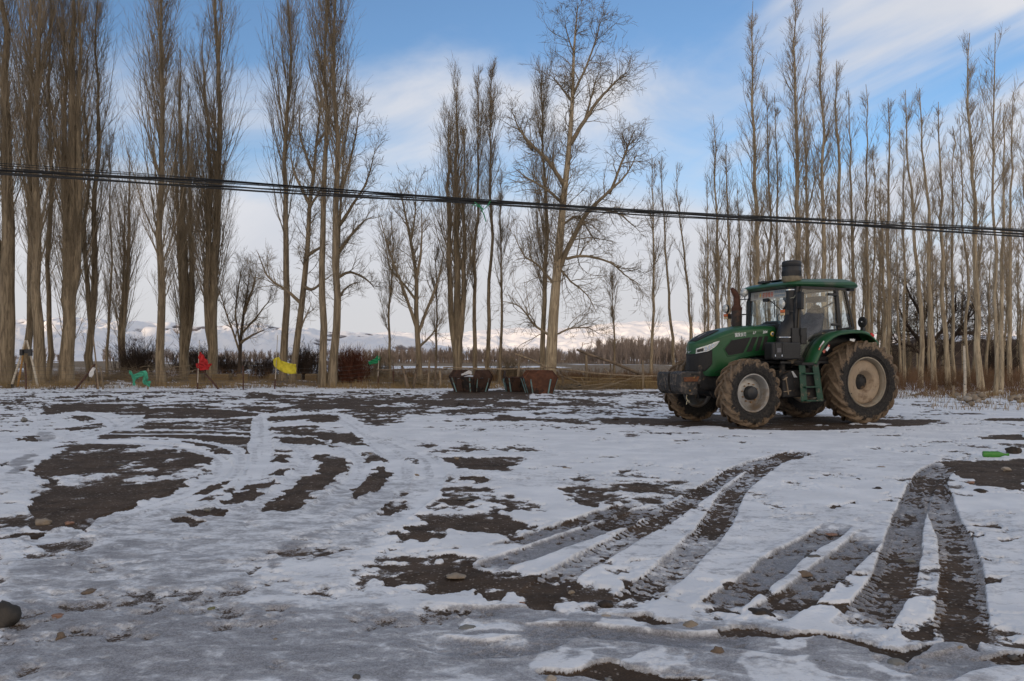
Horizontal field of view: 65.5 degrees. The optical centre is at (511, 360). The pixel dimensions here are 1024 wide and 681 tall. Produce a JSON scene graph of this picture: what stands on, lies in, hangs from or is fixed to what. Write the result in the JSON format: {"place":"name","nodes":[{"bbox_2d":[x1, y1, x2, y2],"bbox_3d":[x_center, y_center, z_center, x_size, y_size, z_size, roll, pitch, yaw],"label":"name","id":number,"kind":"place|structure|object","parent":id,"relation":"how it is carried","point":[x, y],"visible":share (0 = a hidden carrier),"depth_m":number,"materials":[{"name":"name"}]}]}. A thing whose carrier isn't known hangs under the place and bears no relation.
{"place":"outdoors","nodes":[
{"label":"outdoors","id":0,"kind":"place"},
{"bbox_2d":[15,317,493,360],"bbox_3d":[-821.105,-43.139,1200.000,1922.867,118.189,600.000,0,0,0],"label":"hills","id":1,"kind":"structure","parent":0,"point":[266,341],"depth_m":1220.82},
{"bbox_2d":[0,361,1023,680],"bbox_3d":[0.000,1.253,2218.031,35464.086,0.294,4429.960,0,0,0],"label":"ground","id":2,"kind":"structure","parent":0,"point":[318,541],"depth_m":6.01,"materials":[{"name":"snow"}]},
{"bbox_2d":[0,600,21,627],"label":"boulder","id":3,"kind":"object","parent":2,"relation":"on","point":[10,614],"visible":0.94,"depth_m":3.99,"materials":[{"name":"stone"}]},
{"bbox_2d":[8,340,38,387],"bbox_3d":[-23.289,0.231,38.242,1.469,2.350,0.823,0,0,0],"label":"tripod","id":4,"kind":"object","parent":2,"relation":"on","point":[23,350],"visible":0.8,"depth_m":37.96,"materials":[{"name":"brown wood"}]},
{"bbox_2d":[0,0,47,384],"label":"poplar tree","id":5,"kind":"object","parent":2,"relation":"on","point":[7,307],"visible":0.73,"depth_m":41.14,"materials":[{"name":"brown plant"}]},
{"bbox_2d":[9,0,57,379],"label":"poplar tree","id":6,"kind":"object","parent":2,"relation":"on","point":[29,338],"visible":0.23,"depth_m":49.55,"materials":[{"name":"brown plant"}]},
{"bbox_2d":[0,0,85,384],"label":"poplar tree","id":7,"kind":"object","parent":2,"relation":"on","point":[33,201],"visible":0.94,"depth_m":41.06,"materials":[{"name":"brown plant"}]},
{"bbox_2d":[19,2,90,379],"bbox_3d":[-26.669,-12.101,46.322,3.866,27.024,3.800,0,0,32],"label":"poplar tree","id":8,"kind":"object","parent":2,"relation":"on","point":[48,303],"visible":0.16,"depth_m":45.99,"materials":[{"name":"brown plant"}]},
{"bbox_2d":[15,0,118,383],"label":"poplar tree","id":9,"kind":"object","parent":2,"relation":"on","point":[72,206],"visible":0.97,"depth_m":41.83,"materials":[{"name":"brown plant"}]},
{"bbox_2d":[50,0,127,380],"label":"poplar tree","id":10,"kind":"object","parent":2,"relation":"on","point":[93,299],"visible":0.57,"depth_m":44.33,"materials":[{"name":"brown plant"}]},
{"bbox_2d":[97,127,122,376],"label":"poplar tree","id":11,"kind":"object","parent":2,"relation":"on","point":[108,307],"visible":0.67,"depth_m":54.12,"materials":[{"name":"brown plant"}]},
{"bbox_2d":[98,130,153,373],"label":"poplar tree","id":12,"kind":"object","parent":2,"relation":"on","point":[126,260],"visible":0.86,"depth_m":62.38,"materials":[{"name":"brown plant"}]},
{"bbox_2d":[54,359,215,381],"bbox_3d":[-21.862,0.807,45.883,9.842,2.272,3.215,0,0,0],"label":"brushwood pile","id":13,"kind":"object","parent":2,"relation":"on","point":[121,374],"visible":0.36,"depth_m":45.87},
{"bbox_2d":[97,331,173,374],"bbox_3d":[-27.601,-0.493,58.291,5.059,3.820,4.776,0,0,-42],"label":"shrub","id":14,"kind":"object","parent":2,"relation":"on","point":[132,356],"visible":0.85,"depth_m":57.52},
{"bbox_2d":[109,0,207,384],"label":"poplar tree","id":15,"kind":"object","parent":2,"relation":"on","point":[161,83],"visible":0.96,"depth_m":40.50,"materials":[{"name":"brown plant"}]},
{"bbox_2d":[152,34,221,379],"bbox_3d":[-20.570,-9.787,50.941,5.113,22.390,4.328,0,0,0],"label":"poplar tree","id":16,"kind":"object","parent":2,"relation":"on","point":[186,291],"visible":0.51,"depth_m":50.74,"materials":[{"name":"brown plant"}]},
{"bbox_2d":[149,339,231,377],"bbox_3d":[-22.941,-0.225,57.982,5.942,3.278,4.553,0,0,0],"label":"shrub","id":17,"kind":"object","parent":2,"relation":"on","point":[193,361],"visible":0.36,"depth_m":57.26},
{"bbox_2d":[0,363,393,388],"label":"wire fence","id":18,"kind":"object","parent":2,"relation":"on","point":[100,372],"visible":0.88,"depth_m":36.16,"materials":[{"name":"brown metal"}]},
{"bbox_2d":[129,370,150,386],"bbox_3d":[-16.849,0.830,36.047,1.010,0.774,0.143,0,0,0],"label":"tattered cloth","id":19,"kind":"object","parent":18,"relation":"hanging from","point":[141,374],"visible":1,"depth_m":36.04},
{"bbox_2d":[195,340,211,382],"bbox_3d":[-13.957,0.058,36.050,0.750,1.927,0.199,0,0,0],"label":"flag","id":20,"kind":"object","parent":18,"relation":"attached to","point":[202,364],"visible":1,"depth_m":36.06,"materials":[{"name":"fabric"}]},
{"bbox_2d":[273,335,296,378],"bbox_3d":[-10.306,-0.129,36.078,1.076,1.987,0.137,0,0,0],"label":"flag","id":21,"kind":"object","parent":18,"relation":"attached to","point":[284,366],"visible":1,"depth_m":36.07,"materials":[{"name":"fabric"}]},
{"bbox_2d":[167,0,260,378],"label":"poplar tree","id":22,"kind":"object","parent":2,"relation":"on","point":[210,260],"visible":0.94,"depth_m":47.51,"materials":[{"name":"brown plant"}]},
{"bbox_2d":[194,247,278,373],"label":"spreading tree","id":23,"kind":"object","parent":2,"relation":"on","point":[246,303],"visible":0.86,"depth_m":51.85,"materials":[{"name":"brown plant"}]},
{"bbox_2d":[218,349,260,376],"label":"shrub","id":24,"kind":"object","parent":2,"relation":"on","point":[222,365],"visible":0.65,"depth_m":57.66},
{"bbox_2d":[245,349,290,378],"bbox_3d":[-17.813,0.305,57.780,3.298,2.218,3.596,0,0,38],"label":"shrub","id":25,"kind":"object","parent":2,"relation":"on","point":[266,364],"visible":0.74,"depth_m":57.63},
{"bbox_2d":[248,0,317,380],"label":"poplar tree","id":26,"kind":"object","parent":2,"relation":"on","point":[290,79],"visible":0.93,"depth_m":44.11,"materials":[{"name":"brown plant"}]},
{"bbox_2d":[230,73,344,382],"bbox_3d":[-11.177,-6.945,40.890,5.837,16.581,4.406,0,0,0],"label":"leaning tree","id":27,"kind":"object","parent":2,"relation":"on","point":[307,253],"visible":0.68,"depth_m":40.86,"materials":[{"name":"brown plant"}]},
{"bbox_2d":[277,335,329,379],"bbox_3d":[-13.348,-0.119,52.148,3.946,3.067,3.372,0,0,39],"label":"shrub","id":28,"kind":"object","parent":2,"relation":"on","point":[308,365],"visible":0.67,"depth_m":51.54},
{"bbox_2d":[301,0,351,387],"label":"poplar tree","id":29,"kind":"object","parent":2,"relation":"on","point":[322,374],"visible":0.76,"depth_m":38.19,"materials":[{"name":"brown plant"}]},
{"bbox_2d":[299,0,370,387],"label":"poplar tree","id":30,"kind":"object","parent":2,"relation":"on","point":[335,336],"visible":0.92,"depth_m":38.03,"materials":[{"name":"brown plant"}]},
{"bbox_2d":[317,343,379,382],"bbox_3d":[-8.824,0.196,41.910,2.998,2.433,3.492,0,0,22],"label":"shrub","id":31,"kind":"object","parent":2,"relation":"on","point":[348,361],"visible":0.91,"depth_m":41.65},
{"bbox_2d":[15,334,688,364],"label":"distant trees","id":32,"kind":"object","parent":2,"relation":"on","point":[627,349],"visible":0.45,"depth_m":305.08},
{"bbox_2d":[315,85,393,380],"bbox_3d":[-8.019,-6.762,41.210,4.301,15.839,4.326,0,0,-27],"label":"spreading tree","id":33,"kind":"object","parent":2,"relation":"on","point":[349,210],"visible":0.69,"depth_m":41.33,"materials":[{"name":"brown plant"}]},
{"bbox_2d":[354,349,401,379],"bbox_3d":[-8.257,0.261,47.984,2.978,2.302,2.281,0,0,20],"label":"shrub","id":34,"kind":"object","parent":2,"relation":"on","point":[375,372],"visible":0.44,"depth_m":47.67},
{"bbox_2d":[368,189,405,381],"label":"poplar tree","id":35,"kind":"object","parent":2,"relation":"on","point":[388,315],"visible":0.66,"depth_m":43.44,"materials":[{"name":"brown plant"}]},
{"bbox_2d":[346,358,473,387],"bbox_3d":[-4.665,0.786,38.543,6.823,2.230,2.610,0,0,0],"label":"brushwood pile","id":36,"kind":"object","parent":2,"relation":"on","point":[431,383],"visible":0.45,"depth_m":38.39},
{"bbox_2d":[371,162,453,380],"bbox_3d":[-4.958,-4.179,39.867,4.295,11.126,4.991,0,0,0],"label":"spreading tree","id":37,"kind":"object","parent":2,"relation":"on","point":[416,269],"visible":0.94,"depth_m":39.87,"materials":[{"name":"brown plant"}]},
{"bbox_2d":[423,223,448,380],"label":"poplar tree","id":38,"kind":"object","parent":2,"relation":"on","point":[436,300],"visible":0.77,"depth_m":42.75,"materials":[{"name":"brown plant"}]},
{"bbox_2d":[416,55,490,369],"bbox_3d":[-2.931,-7.330,41.371,3.954,17.498,4.196,0,0,38],"label":"poplar tree","id":39,"kind":"object","parent":2,"relation":"on","point":[457,314],"visible":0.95,"depth_m":41.19,"materials":[{"name":"brown plant"}]},
{"bbox_2d":[448,370,492,391],"bbox_3d":[-1.698,0.855,32.948,1.393,0.904,1.382,0,0,36],"label":"steel bin","id":40,"kind":"object","parent":2,"relation":"on","point":[479,380],"visible":0.91,"depth_m":32.60,"materials":[{"name":"brown metal"}]},
{"bbox_2d":[459,64,502,375],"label":"poplar tree","id":41,"kind":"object","parent":2,"relation":"on","point":[474,274],"visible":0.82,"depth_m":41.92,"materials":[{"name":"brown plant"}]},
{"bbox_2d":[472,56,507,369],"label":"poplar tree","id":42,"kind":"object","parent":2,"relation":"on","point":[491,154],"visible":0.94,"depth_m":41.98,"materials":[{"name":"brown plant"}]},
{"bbox_2d":[486,170,515,381],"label":"poplar tree","id":43,"kind":"object","parent":2,"relation":"on","point":[500,241],"visible":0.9,"depth_m":41.94,"materials":[{"name":"brown plant"}]},
{"bbox_2d":[489,356,531,380],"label":"shrub","id":44,"kind":"object","parent":2,"relation":"on","point":[510,372],"visible":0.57,"depth_m":45.78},
{"bbox_2d":[502,370,524,391],"bbox_3d":[0.282,0.875,33.399,1.343,0.864,1.332,0,0,-4],"label":"steel bin","id":45,"kind":"object","parent":2,"relation":"on","point":[512,384],"visible":0.56,"depth_m":32.85,"materials":[{"name":"metal"}]},
{"bbox_2d":[16,359,1023,397],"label":"undergrowth","id":46,"kind":"object","parent":2,"relation":"on","point":[988,379],"visible":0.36,"depth_m":37.25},
{"bbox_2d":[521,370,557,393],"bbox_3d":[1.066,0.849,31.258,1.380,0.913,1.243,0,0,-6],"label":"steel bin","id":47,"kind":"object","parent":2,"relation":"on","point":[539,381],"visible":1,"depth_m":30.75,"materials":[{"name":"metal"}]},
{"bbox_2d":[509,48,571,369],"bbox_3d":[1.490,-7.197,39.922,3.400,17.193,3.203,0,0,0],"label":"poplar tree","id":48,"kind":"object","parent":2,"relation":"on","point":[543,124],"visible":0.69,"depth_m":39.83,"materials":[{"name":"brown plant"}]},
{"bbox_2d":[478,0,668,373],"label":"cottonwood tree","id":49,"kind":"object","parent":2,"relation":"on","point":[560,257],"visible":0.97,"depth_m":38.32,"materials":[{"name":"brown plant"}]},
{"bbox_2d":[513,361,650,390],"bbox_3d":[2.709,0.947,35.251,6.866,2.034,3.324,0,0,0],"label":"brushwood pile","id":50,"kind":"object","parent":2,"relation":"on","point":[582,386],"visible":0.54,"depth_m":35.36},
{"bbox_2d":[600,252,620,373],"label":"poplar tree","id":51,"kind":"object","parent":2,"relation":"on","point":[612,287],"visible":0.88,"depth_m":41.30,"materials":[{"name":"brown plant"}]},
{"bbox_2d":[642,154,670,373],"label":"poplar tree","id":52,"kind":"object","parent":2,"relation":"on","point":[654,261],"visible":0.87,"depth_m":42.75,"materials":[{"name":"brown plant"}]},
{"bbox_2d":[654,155,678,365],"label":"poplar tree","id":53,"kind":"object","parent":2,"relation":"on","point":[665,228],"visible":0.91,"depth_m":45.91,"materials":[{"name":"brown plant"}]},
{"bbox_2d":[670,163,692,340],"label":"poplar tree","id":54,"kind":"object","parent":2,"relation":"on","point":[687,282],"visible":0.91,"depth_m":46.00,"materials":[{"name":"brown plant"}]},
{"bbox_2d":[378,355,1019,388],"bbox_3d":[11.313,0.624,39.371,35.197,1.782,4.020,0,0,-14],"label":"pole fence","id":55,"kind":"object","parent":2,"relation":"on","point":[416,368],"visible":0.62,"depth_m":36.97,"materials":[{"name":"brown wood"}]},
{"bbox_2d":[576,343,641,374],"bbox_3d":[4.502,-0.020,36.806,3.281,1.531,0.267,0,0,-16],"label":"leaning pole","id":56,"kind":"object","parent":55,"relation":"on","point":[613,362],"visible":0.95,"depth_m":36.76,"materials":[{"name":"brown wood"}]},
{"bbox_2d":[698,241,711,332],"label":"poplar tree","id":57,"kind":"object","parent":2,"relation":"on","point":[704,312],"visible":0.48,"depth_m":54.37,"materials":[{"name":"brown plant"}]},
{"bbox_2d":[696,174,717,330],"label":"poplar tree","id":58,"kind":"object","parent":2,"relation":"on","point":[707,260],"visible":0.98,"depth_m":42.72,"materials":[{"name":"brown plant"}]},
{"bbox_2d":[693,114,739,328],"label":"poplar tree","id":59,"kind":"object","parent":2,"relation":"on","point":[716,273],"visible":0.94,"depth_m":42.77,"materials":[{"name":"brown plant"}]},
{"bbox_2d":[705,143,749,326],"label":"poplar tree","id":60,"kind":"object","parent":2,"relation":"on","point":[728,285],"visible":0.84,"depth_m":42.70,"materials":[{"name":"brown plant"}]},
{"bbox_2d":[726,185,752,312],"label":"poplar tree","id":61,"kind":"object","parent":2,"relation":"on","point":[738,244],"visible":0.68,"depth_m":44.24,"materials":[{"name":"brown plant"}]},
{"bbox_2d":[742,197,754,309],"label":"poplar tree","id":62,"kind":"object","parent":2,"relation":"on","point":[750,256],"visible":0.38,"depth_m":47.97,"materials":[{"name":"brown plant"}]},
{"bbox_2d":[727,4,783,324],"bbox_3d":[12.235,-8.318,40.173,2.776,19.430,2.359,0,0,-23],"label":"poplar tree","id":63,"kind":"object","parent":2,"relation":"on","point":[757,271],"visible":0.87,"depth_m":40.06,"materials":[{"name":"brown plant"}]},
{"bbox_2d":[750,84,785,320],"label":"poplar tree","id":64,"kind":"object","parent":2,"relation":"on","point":[770,233],"visible":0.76,"depth_m":42.70,"materials":[{"name":"brown plant"}]},
{"bbox_2d":[753,93,794,320],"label":"poplar tree","id":65,"kind":"object","parent":2,"relation":"on","point":[777,267],"visible":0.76,"depth_m":42.68,"materials":[{"name":"brown plant"}]},
{"bbox_2d":[657,260,898,427],"bbox_3d":[5.536,-0.368,17.297,5.070,3.425,2.468,0,0,-22],"label":"tractor","id":66,"kind":"object","parent":2,"relation":"on","point":[796,362],"visible":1,"depth_m":16.61,"materials":[{"name":"green"}]},
{"bbox_2d":[767,0,830,314],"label":"poplar tree","id":67,"kind":"object","parent":2,"relation":"on","point":[796,189],"visible":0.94,"depth_m":39.86,"materials":[{"name":"brown plant"}]},
{"bbox_2d":[779,91,831,308],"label":"poplar tree","id":68,"kind":"object","parent":2,"relation":"on","point":[807,264],"visible":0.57,"depth_m":42.71,"materials":[{"name":"brown plant"}]},
{"bbox_2d":[796,10,848,333],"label":"poplar tree","id":69,"kind":"object","parent":2,"relation":"on","point":[821,172],"visible":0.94,"depth_m":39.99,"materials":[{"name":"brown plant"}]},
{"bbox_2d":[826,207,834,328],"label":"poplar tree","id":70,"kind":"object","parent":2,"relation":"on","point":[828,275],"visible":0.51,"depth_m":48.66,"materials":[{"name":"brown plant"}]},
{"bbox_2d":[819,60,858,323],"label":"poplar tree","id":71,"kind":"object","parent":2,"relation":"on","point":[839,241],"visible":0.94,"depth_m":39.89,"materials":[{"name":"brown plant"}]},
{"bbox_2d":[835,87,869,329],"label":"poplar tree","id":72,"kind":"object","parent":2,"relation":"on","point":[852,236],"visible":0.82,"depth_m":41.36,"materials":[{"name":"brown plant"}]},
{"bbox_2d":[844,88,884,332],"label":"poplar tree","id":73,"kind":"object","parent":2,"relation":"on","point":[866,203],"visible":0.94,"depth_m":41.22,"materials":[{"name":"brown plant"}]},
{"bbox_2d":[856,228,873,331],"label":"poplar tree","id":74,"kind":"object","parent":2,"relation":"on","point":[865,314],"visible":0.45,"depth_m":57.07,"materials":[{"name":"brown plant"}]},
{"bbox_2d":[859,145,886,343],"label":"poplar tree","id":75,"kind":"object","parent":2,"relation":"on","point":[872,317],"visible":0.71,"depth_m":42.64,"materials":[{"name":"brown plant"}]},
{"bbox_2d":[869,199,894,346],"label":"poplar tree","id":76,"kind":"object","parent":2,"relation":"on","point":[878,318],"visible":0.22,"depth_m":55.12,"materials":[{"name":"brown plant"}]},
{"bbox_2d":[869,173,902,346],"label":"poplar tree","id":77,"kind":"object","parent":2,"relation":"on","point":[883,336],"visible":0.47,"depth_m":47.72,"materials":[{"name":"brown plant"}]},
{"bbox_2d":[867,98,906,354],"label":"poplar tree","id":78,"kind":"object","parent":2,"relation":"on","point":[888,295],"visible":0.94,"depth_m":39.89,"materials":[{"name":"brown plant"}]},
{"bbox_2d":[882,219,899,354],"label":"poplar tree","id":79,"kind":"object","parent":2,"relation":"on","point":[890,240],"visible":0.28,"depth_m":50.37,"materials":[{"name":"brown plant"}]},
{"bbox_2d":[885,215,909,380],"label":"poplar tree","id":80,"kind":"object","parent":2,"relation":"on","point":[897,327],"visible":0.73,"depth_m":45.68,"materials":[{"name":"brown plant"}]},
{"bbox_2d":[892,127,917,386],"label":"poplar tree","id":81,"kind":"object","parent":2,"relation":"on","point":[903,346],"visible":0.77,"depth_m":39.11,"materials":[{"name":"brown plant"}]},
{"bbox_2d":[894,212,915,376],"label":"poplar tree","id":82,"kind":"object","parent":2,"relation":"on","point":[907,246],"visible":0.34,"depth_m":60.86,"materials":[{"name":"brown plant"}]},
{"bbox_2d":[878,337,936,374],"bbox_3d":[25.622,-0.312,53.773,4.759,3.452,4.678,0,0,-26],"label":"shrub","id":83,"kind":"object","parent":2,"relation":"on","point":[897,355],"visible":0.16,"depth_m":53.47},
{"bbox_2d":[898,90,939,386],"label":"poplar tree","id":84,"kind":"object","parent":2,"relation":"on","point":[921,314],"visible":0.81,"depth_m":38.06,"materials":[{"name":"brown plant"}]},
{"bbox_2d":[909,83,948,387],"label":"poplar tree","id":85,"kind":"object","parent":2,"relation":"on","point":[930,302],"visible":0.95,"depth_m":35.80,"materials":[{"name":"brown plant"}]},
{"bbox_2d":[918,196,940,374],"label":"poplar tree","id":86,"kind":"object","parent":2,"relation":"on","point":[927,327],"visible":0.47,"depth_m":48.45,"materials":[{"name":"brown plant"}]},
{"bbox_2d":[870,260,1006,374],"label":"apple tree","id":87,"kind":"object","parent":2,"relation":"on","point":[910,332],"visible":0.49,"depth_m":49.83,"materials":[{"name":"brown plant"}]},
{"bbox_2d":[924,102,964,389],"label":"poplar tree","id":88,"kind":"object","parent":2,"relation":"on","point":[947,358],"visible":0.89,"depth_m":35.86,"materials":[{"name":"brown plant"}]},
{"bbox_2d":[938,222,961,373],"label":"poplar tree","id":89,"kind":"object","parent":2,"relation":"on","point":[945,294],"visible":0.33,"depth_m":57.59,"materials":[{"name":"brown plant"}]},
{"bbox_2d":[937,123,969,382],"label":"poplar tree","id":90,"kind":"object","parent":2,"relation":"on","point":[952,285],"visible":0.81,"depth_m":36.38,"materials":[{"name":"brown plant"}]},
{"bbox_2d":[945,113,980,378],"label":"poplar tree","id":91,"kind":"object","parent":2,"relation":"on","point":[966,250],"visible":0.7,"depth_m":38.65,"materials":[{"name":"brown plant"}]},
{"bbox_2d":[963,346,966,396],"bbox_3d":[15.686,0.469,27.602,0.117,1.933,0.096,0,0,0],"label":"birch post","id":92,"kind":"object","parent":2,"relation":"on","point":[965,375],"visible":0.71,"depth_m":27.57,"materials":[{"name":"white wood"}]},
{"bbox_2d":[946,33,993,390],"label":"poplar tree","id":93,"kind":"object","parent":2,"relation":"on","point":[977,332],"visible":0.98,"depth_m":33.40,"materials":[{"name":"brown plant"}]},
{"bbox_2d":[961,189,994,374],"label":"poplar tree","id":94,"kind":"object","parent":2,"relation":"on","point":[979,237],"visible":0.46,"depth_m":52.54,"materials":[{"name":"brown plant"}]},
{"bbox_2d":[980,243,999,372],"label":"poplar tree","id":95,"kind":"object","parent":2,"relation":"on","point":[988,302],"visible":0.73,"depth_m":48.69,"materials":[{"name":"brown plant"}]},
{"bbox_2d":[971,21,1023,394],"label":"poplar tree","id":96,"kind":"object","parent":2,"relation":"on","point":[996,344],"visible":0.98,"depth_m":30.06,"materials":[{"name":"brown plant"}]},
{"bbox_2d":[980,326,1019,373],"bbox_3d":[34.543,-0.842,56.327,5.473,4.510,5.660,0,0,0],"label":"shrub","id":97,"kind":"object","parent":2,"relation":"on","point":[992,358],"visible":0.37,"depth_m":55.91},
{"bbox_2d":[984,104,1023,389],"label":"poplar tree","id":98,"kind":"object","parent":2,"relation":"on","point":[1005,181],"visible":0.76,"depth_m":32.06,"materials":[{"name":"brown plant"}]},
{"bbox_2d":[986,88,1023,386],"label":"poplar tree","id":99,"kind":"object","parent":2,"relation":"on","point":[1008,299],"visible":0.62,"depth_m":39.87,"materials":[{"name":"brown plant"}]},
{"bbox_2d":[998,231,1022,357],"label":"poplar tree","id":100,"kind":"object","parent":2,"relation":"on","point":[1006,310],"visible":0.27,"depth_m":53.52,"materials":[{"name":"brown plant"}]},
{"bbox_2d":[1005,91,1023,386],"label":"poplar tree","id":101,"kind":"object","parent":2,"relation":"on","point":[1022,326],"visible":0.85,"depth_m":38.08,"materials":[{"name":"brown plant"}]},
{"bbox_2d":[1012,240,1022,369],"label":"poplar tree","id":102,"kind":"object","parent":2,"relation":"on","point":[1019,302],"visible":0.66,"depth_m":50.95,"materials":[{"name":"brown plant"}]},
{"bbox_2d":[1012,232,1022,377],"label":"poplar tree","id":103,"kind":"object","parent":2,"relation":"on","point":[1019,278],"visible":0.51,"depth_m":60.30,"materials":[{"name":"brown plant"}]},
{"bbox_2d":[0,163,1023,236],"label":"cable bundle","id":104,"kind":"object","parent":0,"point":[394,196],"visible":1,"depth_m":17.54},
{"bbox_2d":[0,370,1023,410],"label":"dry grass","id":105,"kind":"structure","parent":0,"point":[647,385],"depth_m":37.42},
{"bbox_2d":[0,0,1023,333],"label":"sky","id":106,"kind":"structure","parent":0,"point":[889,47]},
{"bbox_2d":[373,320,1016,360],"bbox_3d":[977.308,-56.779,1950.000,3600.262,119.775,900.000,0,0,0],"label":"hills","id":107,"kind":"structure","parent":0,"point":[512,340],"depth_m":2025.73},
{"bbox_2d":[894,335,1019,374],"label":"hillside","id":108,"kind":"structure","parent":0,"point":[958,358],"depth_m":74.53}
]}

